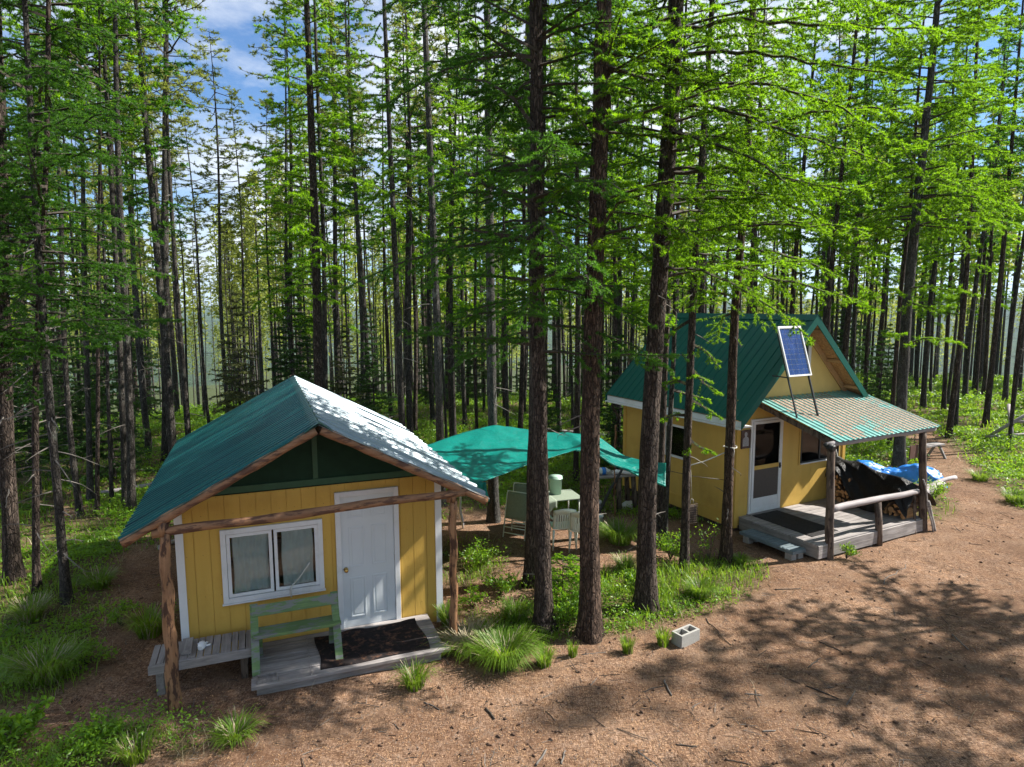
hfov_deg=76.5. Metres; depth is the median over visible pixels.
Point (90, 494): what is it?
pine tree
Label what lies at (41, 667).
grass tussock
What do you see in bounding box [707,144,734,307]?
larch tree
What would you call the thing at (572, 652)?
grass tussock
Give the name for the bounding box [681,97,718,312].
pine tree
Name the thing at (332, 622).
bench
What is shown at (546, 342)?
larch tree
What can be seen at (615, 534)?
grass tussock
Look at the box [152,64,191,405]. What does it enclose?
pine tree
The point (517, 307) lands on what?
larch tree
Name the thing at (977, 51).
larch tree
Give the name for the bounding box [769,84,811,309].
pine tree
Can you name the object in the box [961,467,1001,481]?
grass tussock
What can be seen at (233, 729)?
grass tussock
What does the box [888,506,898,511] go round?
firewood log
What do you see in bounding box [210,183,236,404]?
pine tree
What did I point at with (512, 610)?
grass tussock
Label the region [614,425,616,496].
pole
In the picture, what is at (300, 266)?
larch tree
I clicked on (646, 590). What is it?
larch tree
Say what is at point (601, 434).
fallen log
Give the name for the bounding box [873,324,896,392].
fir tree
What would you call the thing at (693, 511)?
wire basket
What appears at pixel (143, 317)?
larch tree
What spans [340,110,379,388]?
pine tree
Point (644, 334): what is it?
fir tree
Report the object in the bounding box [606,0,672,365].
larch tree
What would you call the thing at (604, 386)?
fir tree
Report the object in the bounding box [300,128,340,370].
pine tree
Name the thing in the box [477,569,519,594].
leafy bush
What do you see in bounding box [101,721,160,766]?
grass tussock
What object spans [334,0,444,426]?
pine tree
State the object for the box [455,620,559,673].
grass tussock
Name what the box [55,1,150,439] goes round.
pine tree
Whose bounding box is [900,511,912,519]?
firewood log
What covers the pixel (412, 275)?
pine tree
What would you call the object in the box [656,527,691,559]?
leafy bush
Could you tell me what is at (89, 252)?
pine tree
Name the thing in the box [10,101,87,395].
larch tree
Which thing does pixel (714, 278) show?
pine tree
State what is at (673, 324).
larch tree
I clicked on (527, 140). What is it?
larch tree
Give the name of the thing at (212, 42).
pine tree
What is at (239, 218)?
pine tree
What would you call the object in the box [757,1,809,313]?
larch tree
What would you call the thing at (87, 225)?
pine tree
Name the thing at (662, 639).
grass tussock
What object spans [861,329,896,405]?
fir tree
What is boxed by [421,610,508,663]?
grass tussock
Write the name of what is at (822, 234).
larch tree
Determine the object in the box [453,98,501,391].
larch tree
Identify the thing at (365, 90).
pine tree
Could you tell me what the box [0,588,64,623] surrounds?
grass tussock
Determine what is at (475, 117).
larch tree
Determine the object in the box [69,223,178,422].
fir tree
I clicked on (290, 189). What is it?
pine tree
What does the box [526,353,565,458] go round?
fir tree
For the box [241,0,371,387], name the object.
larch tree
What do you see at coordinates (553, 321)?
larch tree
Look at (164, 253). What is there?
pine tree
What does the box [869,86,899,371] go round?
larch tree
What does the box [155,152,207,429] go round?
pine tree
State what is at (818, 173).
pine tree
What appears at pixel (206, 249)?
pine tree
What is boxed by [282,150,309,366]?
pine tree
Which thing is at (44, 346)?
larch tree
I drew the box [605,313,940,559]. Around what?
gabled cabin
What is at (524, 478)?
leafy bush
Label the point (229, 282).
pine tree
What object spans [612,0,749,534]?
larch tree
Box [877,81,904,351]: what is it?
larch tree
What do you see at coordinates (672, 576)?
grass
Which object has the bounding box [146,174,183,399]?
pine tree
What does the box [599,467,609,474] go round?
jug
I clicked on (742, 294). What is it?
larch tree
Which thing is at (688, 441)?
larch tree
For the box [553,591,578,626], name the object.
leafy bush
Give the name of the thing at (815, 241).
larch tree
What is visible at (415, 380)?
larch tree
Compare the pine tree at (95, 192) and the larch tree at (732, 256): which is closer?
the pine tree at (95, 192)
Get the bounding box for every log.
[101,483,150,494]
[525,428,607,435]
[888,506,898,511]
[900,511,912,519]
[927,475,957,485]
[927,481,946,494]
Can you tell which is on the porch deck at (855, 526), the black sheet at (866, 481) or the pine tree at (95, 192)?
the black sheet at (866, 481)
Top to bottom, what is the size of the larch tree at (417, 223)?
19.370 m
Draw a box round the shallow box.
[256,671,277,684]
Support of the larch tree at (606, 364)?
on the ground at (948, 539)
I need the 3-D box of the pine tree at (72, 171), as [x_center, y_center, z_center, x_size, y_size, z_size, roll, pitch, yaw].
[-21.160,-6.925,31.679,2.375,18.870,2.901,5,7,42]
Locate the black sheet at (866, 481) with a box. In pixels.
[825,456,935,517]
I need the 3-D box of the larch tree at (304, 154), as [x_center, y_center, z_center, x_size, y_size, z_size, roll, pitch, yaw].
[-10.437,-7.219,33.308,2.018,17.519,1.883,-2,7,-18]
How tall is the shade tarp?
0.878 m
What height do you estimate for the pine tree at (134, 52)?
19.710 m
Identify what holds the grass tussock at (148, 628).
on the ground at (948, 539)
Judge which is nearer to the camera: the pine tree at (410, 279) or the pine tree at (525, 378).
the pine tree at (410, 279)
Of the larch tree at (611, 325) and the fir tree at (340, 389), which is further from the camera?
the larch tree at (611, 325)
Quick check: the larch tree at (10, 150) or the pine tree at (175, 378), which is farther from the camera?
the pine tree at (175, 378)
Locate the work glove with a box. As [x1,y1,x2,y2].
[197,641,211,649]
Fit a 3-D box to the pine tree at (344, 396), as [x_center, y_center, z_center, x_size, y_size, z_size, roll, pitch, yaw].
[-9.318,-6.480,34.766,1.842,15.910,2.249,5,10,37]
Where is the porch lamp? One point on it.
(831, 448)
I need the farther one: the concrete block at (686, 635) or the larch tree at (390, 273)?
the larch tree at (390, 273)
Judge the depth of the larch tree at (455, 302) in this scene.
48.59 m
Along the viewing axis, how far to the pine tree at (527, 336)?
41.32 m
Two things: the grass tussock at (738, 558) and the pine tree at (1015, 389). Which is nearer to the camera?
the grass tussock at (738, 558)
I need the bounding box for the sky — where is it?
[2,0,1023,307]
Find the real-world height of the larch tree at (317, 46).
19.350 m
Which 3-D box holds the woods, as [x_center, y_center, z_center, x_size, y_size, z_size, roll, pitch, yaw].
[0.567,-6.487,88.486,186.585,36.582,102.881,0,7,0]
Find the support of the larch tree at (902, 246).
on the ground at (948, 539)
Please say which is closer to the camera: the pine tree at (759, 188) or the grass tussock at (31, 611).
the grass tussock at (31, 611)
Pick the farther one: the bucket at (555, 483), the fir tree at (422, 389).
the fir tree at (422, 389)
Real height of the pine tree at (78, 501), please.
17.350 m
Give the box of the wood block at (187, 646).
[180,637,193,655]
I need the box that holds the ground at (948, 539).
[0,363,1023,766]
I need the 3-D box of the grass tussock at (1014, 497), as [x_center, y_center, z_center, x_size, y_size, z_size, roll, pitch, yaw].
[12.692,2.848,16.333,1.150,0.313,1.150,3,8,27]
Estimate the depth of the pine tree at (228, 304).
38.71 m
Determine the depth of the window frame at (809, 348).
14.86 m
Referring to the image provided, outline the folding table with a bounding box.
[523,489,579,524]
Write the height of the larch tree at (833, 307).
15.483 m
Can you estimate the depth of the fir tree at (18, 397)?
25.89 m
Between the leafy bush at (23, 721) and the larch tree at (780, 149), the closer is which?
the leafy bush at (23, 721)
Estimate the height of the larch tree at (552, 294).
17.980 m
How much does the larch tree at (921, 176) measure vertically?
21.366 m
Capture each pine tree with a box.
[3,0,123,516]
[3,0,168,515]
[6,0,149,501]
[13,68,73,423]
[25,64,62,429]
[30,0,163,505]
[38,0,83,459]
[42,139,77,408]
[43,52,103,401]
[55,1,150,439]
[59,86,93,383]
[65,132,105,402]
[70,0,184,448]
[70,102,125,411]
[73,157,110,398]
[91,0,161,509]
[91,0,162,459]
[94,169,144,303]
[95,0,185,419]
[103,0,173,514]
[117,0,207,462]
[127,43,190,380]
[138,0,216,435]
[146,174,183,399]
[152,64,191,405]
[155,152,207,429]
[161,85,225,423]
[177,199,213,420]
[182,26,257,411]
[188,212,211,410]
[193,263,211,383]
[203,258,218,406]
[205,85,273,400]
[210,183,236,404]
[210,216,247,404]
[215,200,245,404]
[215,266,241,374]
[222,248,238,351]
[239,0,329,377]
[240,88,292,386]
[256,215,284,379]
[263,121,308,371]
[270,188,301,379]
[271,255,284,366]
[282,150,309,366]
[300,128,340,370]
[301,0,362,381]
[301,0,394,405]
[301,143,328,336]
[306,173,340,392]
[315,108,348,397]
[329,74,359,392]
[330,53,371,333]
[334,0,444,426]
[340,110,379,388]
[360,177,385,389]
[371,0,452,433]
[371,189,404,395]
[379,0,484,506]
[379,115,405,327]
[392,82,421,395]
[393,4,469,426]
[411,1,451,437]
[411,86,442,353]
[420,1,498,429]
[421,166,444,271]
[434,1,529,523]
[436,129,456,270]
[436,138,466,378]
[457,161,495,391]
[481,0,525,426]
[500,78,528,411]
[516,186,528,395]
[545,26,582,398]
[546,2,564,409]
[546,39,574,401]
[555,8,592,425]
[566,183,574,398]
[571,119,589,349]
[604,215,616,386]
[607,96,628,405]
[627,93,650,358]
[649,33,698,312]
[677,120,697,312]
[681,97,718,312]
[711,155,723,312]
[720,55,763,313]
[721,0,801,313]
[741,93,776,313]
[750,110,773,256]
[768,75,803,309]
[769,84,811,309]
[806,56,853,318]
[808,20,862,313]
[815,30,872,342]
[817,79,849,318]
[845,144,870,365]
[873,153,905,376]
[932,142,954,382]
[940,82,1001,404]
[999,78,1023,365]
[1006,324,1023,447]
[1009,57,1023,393]
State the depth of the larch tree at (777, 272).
48.97 m
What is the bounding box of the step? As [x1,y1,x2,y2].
[739,528,805,560]
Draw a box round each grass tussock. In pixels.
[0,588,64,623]
[0,633,103,688]
[73,562,126,590]
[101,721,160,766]
[109,601,178,639]
[191,703,280,754]
[388,655,443,691]
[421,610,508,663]
[430,600,466,627]
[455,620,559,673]
[492,595,533,623]
[532,642,559,668]
[566,639,578,657]
[599,515,637,545]
[608,551,635,571]
[618,633,636,654]
[652,624,673,647]
[679,574,725,600]
[731,551,755,565]
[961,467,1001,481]
[997,486,1023,503]
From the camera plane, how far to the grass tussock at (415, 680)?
8.49 m
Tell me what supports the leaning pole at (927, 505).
on the ground at (948, 539)
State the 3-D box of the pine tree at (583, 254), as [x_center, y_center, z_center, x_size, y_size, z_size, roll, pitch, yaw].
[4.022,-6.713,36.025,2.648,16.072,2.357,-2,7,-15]
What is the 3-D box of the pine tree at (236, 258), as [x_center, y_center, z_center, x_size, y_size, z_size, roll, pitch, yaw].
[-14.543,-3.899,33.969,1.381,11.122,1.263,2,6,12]
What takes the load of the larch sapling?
on the ground at (948, 539)
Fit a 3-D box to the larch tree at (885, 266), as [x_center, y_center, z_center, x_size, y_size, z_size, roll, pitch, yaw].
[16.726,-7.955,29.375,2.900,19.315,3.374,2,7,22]
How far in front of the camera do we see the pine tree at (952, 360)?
31.14 m
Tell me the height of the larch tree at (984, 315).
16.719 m
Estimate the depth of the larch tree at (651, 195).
23.71 m
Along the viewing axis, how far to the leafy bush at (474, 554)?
12.39 m
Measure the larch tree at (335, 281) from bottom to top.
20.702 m
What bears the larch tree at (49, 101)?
on the ground at (948, 539)
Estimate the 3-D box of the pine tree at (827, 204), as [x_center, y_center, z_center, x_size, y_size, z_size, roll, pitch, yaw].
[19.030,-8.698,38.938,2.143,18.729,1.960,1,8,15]
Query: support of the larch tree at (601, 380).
on the ground at (948, 539)
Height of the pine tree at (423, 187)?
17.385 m
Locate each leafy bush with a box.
[0,692,62,739]
[48,635,120,666]
[54,707,127,757]
[92,597,144,625]
[458,535,498,567]
[458,584,489,607]
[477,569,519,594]
[511,464,569,484]
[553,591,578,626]
[579,474,611,483]
[619,566,658,585]
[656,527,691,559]
[692,518,722,558]
[839,541,861,558]
[912,476,951,495]
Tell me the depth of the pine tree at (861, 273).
36.36 m
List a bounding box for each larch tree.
[0,0,157,585]
[0,0,183,595]
[0,0,184,604]
[2,0,118,442]
[2,6,77,462]
[7,149,31,382]
[9,29,75,423]
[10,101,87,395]
[85,0,196,453]
[90,9,139,413]
[107,121,141,411]
[122,56,154,417]
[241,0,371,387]
[249,112,304,336]
[250,4,331,371]
[261,0,380,389]
[270,75,327,365]
[281,132,331,380]
[287,64,318,356]
[293,0,383,396]
[308,0,396,402]
[326,154,359,386]
[340,0,692,635]
[343,63,412,418]
[347,58,380,329]
[369,0,437,434]
[370,1,454,429]
[375,131,389,394]
[384,7,460,404]
[388,154,405,365]
[399,107,453,356]
[404,0,659,588]
[407,3,505,436]
[415,3,496,435]
[423,86,479,410]
[444,18,480,406]
[451,2,482,428]
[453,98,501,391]
[453,235,460,360]
[464,2,546,421]
[469,188,500,365]
[481,1,569,428]
[482,0,574,426]
[482,151,520,350]
[484,212,520,395]
[494,46,507,398]
[495,160,520,354]
[504,0,797,644]
[507,186,549,325]
[517,1,585,430]
[528,1,627,483]
[545,42,559,386]
[545,122,575,390]
[546,0,611,433]
[552,158,574,376]
[557,168,588,385]
[566,0,955,614]
[575,0,651,446]
[582,3,654,430]
[600,137,612,412]
[603,52,647,414]
[604,73,627,404]
[604,254,607,393]
[605,0,769,570]
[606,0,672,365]
[606,223,610,371]
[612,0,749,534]
[613,0,725,545]
[615,96,646,371]
[623,0,869,563]
[623,86,647,356]
[624,24,643,366]
[625,8,663,347]
[635,120,647,351]
[638,0,753,312]
[641,158,654,297]
[671,155,691,312]
[679,123,707,312]
[679,162,709,309]
[679,256,721,312]
[681,34,705,294]
[695,99,735,294]
[697,0,732,312]
[699,61,767,304]
[706,2,813,313]
[706,6,766,312]
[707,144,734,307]
[707,236,727,312]
[731,244,750,313]
[746,0,871,313]
[746,127,802,313]
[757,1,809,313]
[757,212,777,313]
[769,152,812,313]
[774,0,895,330]
[781,104,799,313]
[787,0,824,313]
[804,98,829,313]
[805,80,858,337]
[805,129,843,330]
[807,0,1023,467]
[809,135,849,331]
[812,0,870,322]
[819,0,937,361]
[835,1,900,372]
[845,7,920,389]
[852,13,938,396]
[859,0,970,452]
[859,127,916,375]
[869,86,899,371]
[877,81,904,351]
[889,127,922,323]
[901,59,957,380]
[912,117,947,334]
[913,141,946,388]
[915,53,962,392]
[916,120,959,345]
[917,0,988,407]
[917,0,1023,437]
[922,0,1001,426]
[928,11,998,410]
[942,12,1022,394]
[956,153,984,346]
[958,135,1020,360]
[960,0,1023,398]
[960,0,1023,426]
[960,3,1023,396]
[968,82,1020,388]
[969,111,1018,383]
[986,134,1023,261]
[1001,74,1023,401]
[1006,152,1023,437]
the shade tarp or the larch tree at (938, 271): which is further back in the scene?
the larch tree at (938, 271)
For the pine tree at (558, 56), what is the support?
on the ground at (948, 539)
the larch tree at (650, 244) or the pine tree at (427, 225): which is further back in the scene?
the larch tree at (650, 244)
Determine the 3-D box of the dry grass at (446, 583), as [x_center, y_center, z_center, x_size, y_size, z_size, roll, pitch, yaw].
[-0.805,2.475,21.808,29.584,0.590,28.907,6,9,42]
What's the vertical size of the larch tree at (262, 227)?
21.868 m
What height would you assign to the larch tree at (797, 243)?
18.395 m
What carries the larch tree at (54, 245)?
on the ground at (948, 539)
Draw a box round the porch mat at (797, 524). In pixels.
[752,510,837,536]
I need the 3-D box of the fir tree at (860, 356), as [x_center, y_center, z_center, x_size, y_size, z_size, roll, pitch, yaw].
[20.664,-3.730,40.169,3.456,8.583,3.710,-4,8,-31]
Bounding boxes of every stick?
[485,707,494,719]
[535,749,546,765]
[675,744,696,746]
[725,759,750,764]
[806,685,838,698]
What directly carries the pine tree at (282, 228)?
on the ground at (948, 539)
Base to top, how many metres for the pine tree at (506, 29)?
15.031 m
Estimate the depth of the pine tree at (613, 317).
44.06 m
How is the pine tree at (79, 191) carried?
on the ground at (948, 539)
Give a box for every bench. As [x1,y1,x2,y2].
[148,630,251,695]
[250,591,342,676]
[906,442,946,458]
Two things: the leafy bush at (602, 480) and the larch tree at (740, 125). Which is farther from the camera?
the larch tree at (740, 125)
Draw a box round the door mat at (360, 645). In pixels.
[314,618,429,669]
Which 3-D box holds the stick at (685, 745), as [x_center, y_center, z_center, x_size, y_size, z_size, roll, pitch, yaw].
[1.971,4.090,7.340,0.242,0.016,0.020,1,7,10]
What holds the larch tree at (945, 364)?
on the ground at (948, 539)
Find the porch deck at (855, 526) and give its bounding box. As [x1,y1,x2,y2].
[739,498,922,558]
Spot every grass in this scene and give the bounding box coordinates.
[0,394,1023,766]
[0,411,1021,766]
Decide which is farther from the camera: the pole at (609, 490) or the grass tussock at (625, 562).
the pole at (609, 490)
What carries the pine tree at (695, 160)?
on the ground at (948, 539)
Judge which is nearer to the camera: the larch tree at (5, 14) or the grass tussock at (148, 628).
the grass tussock at (148, 628)
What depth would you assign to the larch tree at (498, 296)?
37.39 m
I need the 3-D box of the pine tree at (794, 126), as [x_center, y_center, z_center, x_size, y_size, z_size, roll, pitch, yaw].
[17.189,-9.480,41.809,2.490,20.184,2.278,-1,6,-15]
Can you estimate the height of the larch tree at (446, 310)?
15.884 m
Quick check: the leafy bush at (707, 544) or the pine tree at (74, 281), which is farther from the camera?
the pine tree at (74, 281)
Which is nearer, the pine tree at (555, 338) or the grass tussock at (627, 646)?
the grass tussock at (627, 646)
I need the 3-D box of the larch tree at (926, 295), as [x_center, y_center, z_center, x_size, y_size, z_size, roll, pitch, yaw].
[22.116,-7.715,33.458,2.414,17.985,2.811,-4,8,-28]
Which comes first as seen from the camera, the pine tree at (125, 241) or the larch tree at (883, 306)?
the larch tree at (883, 306)
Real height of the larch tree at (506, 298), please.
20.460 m
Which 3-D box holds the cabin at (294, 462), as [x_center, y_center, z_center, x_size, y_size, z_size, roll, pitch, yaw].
[-3.635,2.010,11.540,4.741,3.708,6.578,-3,7,-21]
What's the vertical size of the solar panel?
1.885 m
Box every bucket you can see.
[548,474,562,494]
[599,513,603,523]
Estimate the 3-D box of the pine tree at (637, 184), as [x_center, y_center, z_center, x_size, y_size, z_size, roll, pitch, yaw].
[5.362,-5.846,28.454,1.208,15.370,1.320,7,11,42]
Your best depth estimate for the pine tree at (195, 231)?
23.55 m
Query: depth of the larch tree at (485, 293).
49.99 m
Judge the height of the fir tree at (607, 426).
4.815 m
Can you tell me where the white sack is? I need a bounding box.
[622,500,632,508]
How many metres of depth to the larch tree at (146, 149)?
17.07 m
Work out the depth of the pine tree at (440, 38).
19.19 m
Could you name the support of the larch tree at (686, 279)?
on the ground at (948, 539)
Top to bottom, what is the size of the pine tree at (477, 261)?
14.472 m
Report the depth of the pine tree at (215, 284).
34.52 m
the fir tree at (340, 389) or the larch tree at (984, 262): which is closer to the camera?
the fir tree at (340, 389)
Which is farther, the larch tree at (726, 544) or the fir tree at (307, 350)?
the fir tree at (307, 350)
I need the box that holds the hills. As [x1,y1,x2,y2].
[14,297,1023,411]
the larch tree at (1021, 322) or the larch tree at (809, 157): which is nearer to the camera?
the larch tree at (1021, 322)
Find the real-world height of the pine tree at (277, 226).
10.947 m
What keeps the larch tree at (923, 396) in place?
on the ground at (948, 539)
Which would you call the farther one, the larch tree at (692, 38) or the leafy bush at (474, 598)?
the larch tree at (692, 38)
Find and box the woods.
[10,99,1023,422]
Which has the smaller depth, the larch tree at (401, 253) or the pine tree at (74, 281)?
the pine tree at (74, 281)
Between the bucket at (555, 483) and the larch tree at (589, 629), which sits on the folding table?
the bucket at (555, 483)
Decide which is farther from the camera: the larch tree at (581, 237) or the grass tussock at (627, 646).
the larch tree at (581, 237)
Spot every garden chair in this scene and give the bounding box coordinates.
[550,509,576,550]
[568,512,599,552]
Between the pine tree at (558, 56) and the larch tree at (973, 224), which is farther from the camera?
the larch tree at (973, 224)
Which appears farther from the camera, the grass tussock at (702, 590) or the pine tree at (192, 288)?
the pine tree at (192, 288)
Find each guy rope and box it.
[666,470,722,479]
[682,452,723,467]
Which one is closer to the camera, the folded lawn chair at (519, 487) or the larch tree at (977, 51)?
the folded lawn chair at (519, 487)
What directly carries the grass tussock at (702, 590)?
on the ground at (948, 539)
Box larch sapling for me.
[533,552,579,602]
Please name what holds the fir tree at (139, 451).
on the ground at (948, 539)
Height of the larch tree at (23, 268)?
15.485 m
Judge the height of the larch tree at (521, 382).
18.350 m
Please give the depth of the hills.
918.36 m
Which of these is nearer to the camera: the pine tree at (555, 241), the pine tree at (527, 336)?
the pine tree at (555, 241)
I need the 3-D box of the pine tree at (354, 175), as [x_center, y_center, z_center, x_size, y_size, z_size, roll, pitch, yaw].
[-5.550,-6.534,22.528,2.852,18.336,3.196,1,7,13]
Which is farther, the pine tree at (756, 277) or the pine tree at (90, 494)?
the pine tree at (756, 277)
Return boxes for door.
[340,492,395,627]
[750,419,782,511]
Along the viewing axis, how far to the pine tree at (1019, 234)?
38.97 m
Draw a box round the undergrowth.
[0,372,1023,766]
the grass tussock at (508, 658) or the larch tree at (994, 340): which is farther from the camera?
the larch tree at (994, 340)
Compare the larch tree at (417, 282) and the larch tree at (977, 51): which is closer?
the larch tree at (977, 51)
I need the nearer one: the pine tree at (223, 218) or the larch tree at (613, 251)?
the larch tree at (613, 251)
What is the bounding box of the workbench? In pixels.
[599,470,637,511]
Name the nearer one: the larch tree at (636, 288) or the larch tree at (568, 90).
the larch tree at (568, 90)
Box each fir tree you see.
[12,302,84,493]
[13,262,92,432]
[30,288,113,472]
[59,321,155,489]
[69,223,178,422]
[207,289,269,420]
[219,345,242,400]
[261,275,313,392]
[276,333,301,383]
[294,324,333,392]
[300,337,313,379]
[328,325,368,406]
[350,310,398,420]
[356,348,382,411]
[412,272,460,404]
[442,320,477,400]
[454,270,518,410]
[509,348,528,395]
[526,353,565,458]
[561,297,607,397]
[600,331,630,469]
[637,295,648,348]
[829,254,876,372]
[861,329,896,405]
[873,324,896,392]
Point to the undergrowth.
(568, 466)
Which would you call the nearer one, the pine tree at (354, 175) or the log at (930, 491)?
the log at (930, 491)
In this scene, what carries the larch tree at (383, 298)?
on the ground at (948, 539)
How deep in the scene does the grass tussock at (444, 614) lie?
10.18 m
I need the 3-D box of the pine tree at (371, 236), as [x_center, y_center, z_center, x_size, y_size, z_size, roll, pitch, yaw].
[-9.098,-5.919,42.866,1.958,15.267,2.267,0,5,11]
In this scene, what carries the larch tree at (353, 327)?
on the ground at (948, 539)
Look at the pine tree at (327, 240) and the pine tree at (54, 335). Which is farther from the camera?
the pine tree at (327, 240)
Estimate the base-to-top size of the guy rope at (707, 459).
0.288 m
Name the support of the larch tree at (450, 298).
on the ground at (948, 539)
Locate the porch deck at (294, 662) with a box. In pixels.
[251,614,450,695]
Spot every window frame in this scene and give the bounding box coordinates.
[219,518,325,605]
[665,422,683,459]
[800,427,838,464]
[805,341,811,367]
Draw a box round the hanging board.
[909,435,918,458]
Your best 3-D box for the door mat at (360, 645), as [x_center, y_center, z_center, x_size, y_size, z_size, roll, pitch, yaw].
[-2.009,3.708,9.319,1.530,0.049,0.934,-3,7,-21]
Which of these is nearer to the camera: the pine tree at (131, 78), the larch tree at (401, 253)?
the pine tree at (131, 78)
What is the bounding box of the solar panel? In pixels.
[772,326,818,417]
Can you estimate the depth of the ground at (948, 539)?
8.79 m
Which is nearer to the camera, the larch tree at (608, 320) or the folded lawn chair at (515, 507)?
the folded lawn chair at (515, 507)
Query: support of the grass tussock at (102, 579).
on the ground at (948, 539)
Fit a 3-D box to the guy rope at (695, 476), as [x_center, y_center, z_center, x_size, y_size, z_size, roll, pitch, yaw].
[3.561,1.781,12.649,1.120,0.137,0.010,2,7,15]
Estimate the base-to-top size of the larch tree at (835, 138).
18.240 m
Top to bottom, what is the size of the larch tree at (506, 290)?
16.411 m
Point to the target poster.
(745, 438)
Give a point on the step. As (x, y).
(789, 549)
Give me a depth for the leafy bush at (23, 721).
7.39 m
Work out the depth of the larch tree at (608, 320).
47.95 m
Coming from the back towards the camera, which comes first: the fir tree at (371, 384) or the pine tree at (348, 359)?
the pine tree at (348, 359)
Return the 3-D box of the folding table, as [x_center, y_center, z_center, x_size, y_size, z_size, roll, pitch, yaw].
[0.883,2.888,14.689,1.260,0.732,0.804,-2,7,-17]
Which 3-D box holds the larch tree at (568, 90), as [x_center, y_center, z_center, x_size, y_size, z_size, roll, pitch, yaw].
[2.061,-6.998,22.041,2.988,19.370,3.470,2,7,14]
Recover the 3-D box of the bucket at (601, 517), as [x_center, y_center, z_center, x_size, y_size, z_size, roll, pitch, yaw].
[1.963,3.103,14.768,0.236,0.251,0.231,0,7,0]
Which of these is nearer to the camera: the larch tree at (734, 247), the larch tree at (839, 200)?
the larch tree at (839, 200)
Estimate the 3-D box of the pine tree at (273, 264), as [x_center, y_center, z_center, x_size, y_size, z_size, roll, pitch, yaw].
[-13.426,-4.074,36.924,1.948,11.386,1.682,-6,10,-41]
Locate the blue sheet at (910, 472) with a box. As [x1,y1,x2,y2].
[856,459,947,487]
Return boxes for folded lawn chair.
[502,490,525,540]
[511,482,525,529]
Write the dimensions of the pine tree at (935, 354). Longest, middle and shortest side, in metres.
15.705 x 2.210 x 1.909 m
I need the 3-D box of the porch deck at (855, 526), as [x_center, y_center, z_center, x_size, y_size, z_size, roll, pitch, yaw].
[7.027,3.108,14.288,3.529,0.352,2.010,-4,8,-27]
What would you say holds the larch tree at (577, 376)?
on the ground at (948, 539)
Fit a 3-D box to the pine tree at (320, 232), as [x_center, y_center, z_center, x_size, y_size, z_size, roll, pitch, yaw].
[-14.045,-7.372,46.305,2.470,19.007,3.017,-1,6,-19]
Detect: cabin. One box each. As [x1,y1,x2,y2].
[118,375,488,711]
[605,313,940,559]
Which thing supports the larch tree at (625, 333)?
on the ground at (948, 539)
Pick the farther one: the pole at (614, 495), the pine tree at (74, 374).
the pine tree at (74, 374)
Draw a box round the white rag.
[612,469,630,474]
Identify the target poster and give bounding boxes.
[741,429,750,448]
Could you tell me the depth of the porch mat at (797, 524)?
13.89 m
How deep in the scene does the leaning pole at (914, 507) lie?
14.07 m
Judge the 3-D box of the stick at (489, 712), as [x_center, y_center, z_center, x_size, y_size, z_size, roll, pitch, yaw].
[-0.264,4.023,7.927,0.035,0.028,0.235,-4,8,-30]
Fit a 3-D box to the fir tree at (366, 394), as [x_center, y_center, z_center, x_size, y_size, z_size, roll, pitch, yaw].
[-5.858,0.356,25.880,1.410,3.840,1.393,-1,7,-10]
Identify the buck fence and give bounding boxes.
[985,404,1023,442]
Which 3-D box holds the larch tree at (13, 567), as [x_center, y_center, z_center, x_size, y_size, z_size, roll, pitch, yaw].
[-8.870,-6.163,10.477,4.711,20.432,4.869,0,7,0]
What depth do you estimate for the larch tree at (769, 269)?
47.85 m
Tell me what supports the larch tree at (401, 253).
on the ground at (948, 539)
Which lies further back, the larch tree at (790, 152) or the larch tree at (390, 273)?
the larch tree at (790, 152)
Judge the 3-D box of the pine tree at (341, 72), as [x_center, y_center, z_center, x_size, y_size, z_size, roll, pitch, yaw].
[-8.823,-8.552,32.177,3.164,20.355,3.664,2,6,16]
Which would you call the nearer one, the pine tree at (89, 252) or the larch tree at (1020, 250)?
the larch tree at (1020, 250)
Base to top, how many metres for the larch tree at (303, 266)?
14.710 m
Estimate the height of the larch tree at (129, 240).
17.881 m
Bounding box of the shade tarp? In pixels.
[427,425,665,501]
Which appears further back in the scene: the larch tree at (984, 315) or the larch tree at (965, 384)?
the larch tree at (984, 315)
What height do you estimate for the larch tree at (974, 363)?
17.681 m
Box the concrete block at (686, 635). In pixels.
[671,624,699,648]
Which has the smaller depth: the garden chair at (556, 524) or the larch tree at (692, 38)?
the garden chair at (556, 524)
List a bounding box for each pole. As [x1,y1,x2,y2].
[459,497,463,528]
[599,469,622,512]
[613,470,615,515]
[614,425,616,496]
[913,495,915,533]
[922,479,933,531]
[928,500,935,530]
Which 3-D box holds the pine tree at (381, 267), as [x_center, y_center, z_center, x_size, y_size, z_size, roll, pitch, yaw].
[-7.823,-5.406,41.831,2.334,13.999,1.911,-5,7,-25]
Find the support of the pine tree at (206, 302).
on the ground at (948, 539)
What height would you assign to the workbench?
1.086 m
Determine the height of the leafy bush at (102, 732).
0.340 m
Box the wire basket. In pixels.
[690,483,697,523]
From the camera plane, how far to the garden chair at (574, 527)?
13.01 m
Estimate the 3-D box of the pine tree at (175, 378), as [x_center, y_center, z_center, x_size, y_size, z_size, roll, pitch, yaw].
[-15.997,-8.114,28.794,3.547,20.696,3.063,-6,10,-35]
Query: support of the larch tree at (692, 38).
on the ground at (948, 539)
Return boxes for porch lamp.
[823,443,835,452]
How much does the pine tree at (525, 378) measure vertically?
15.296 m
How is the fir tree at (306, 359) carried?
on the ground at (948, 539)

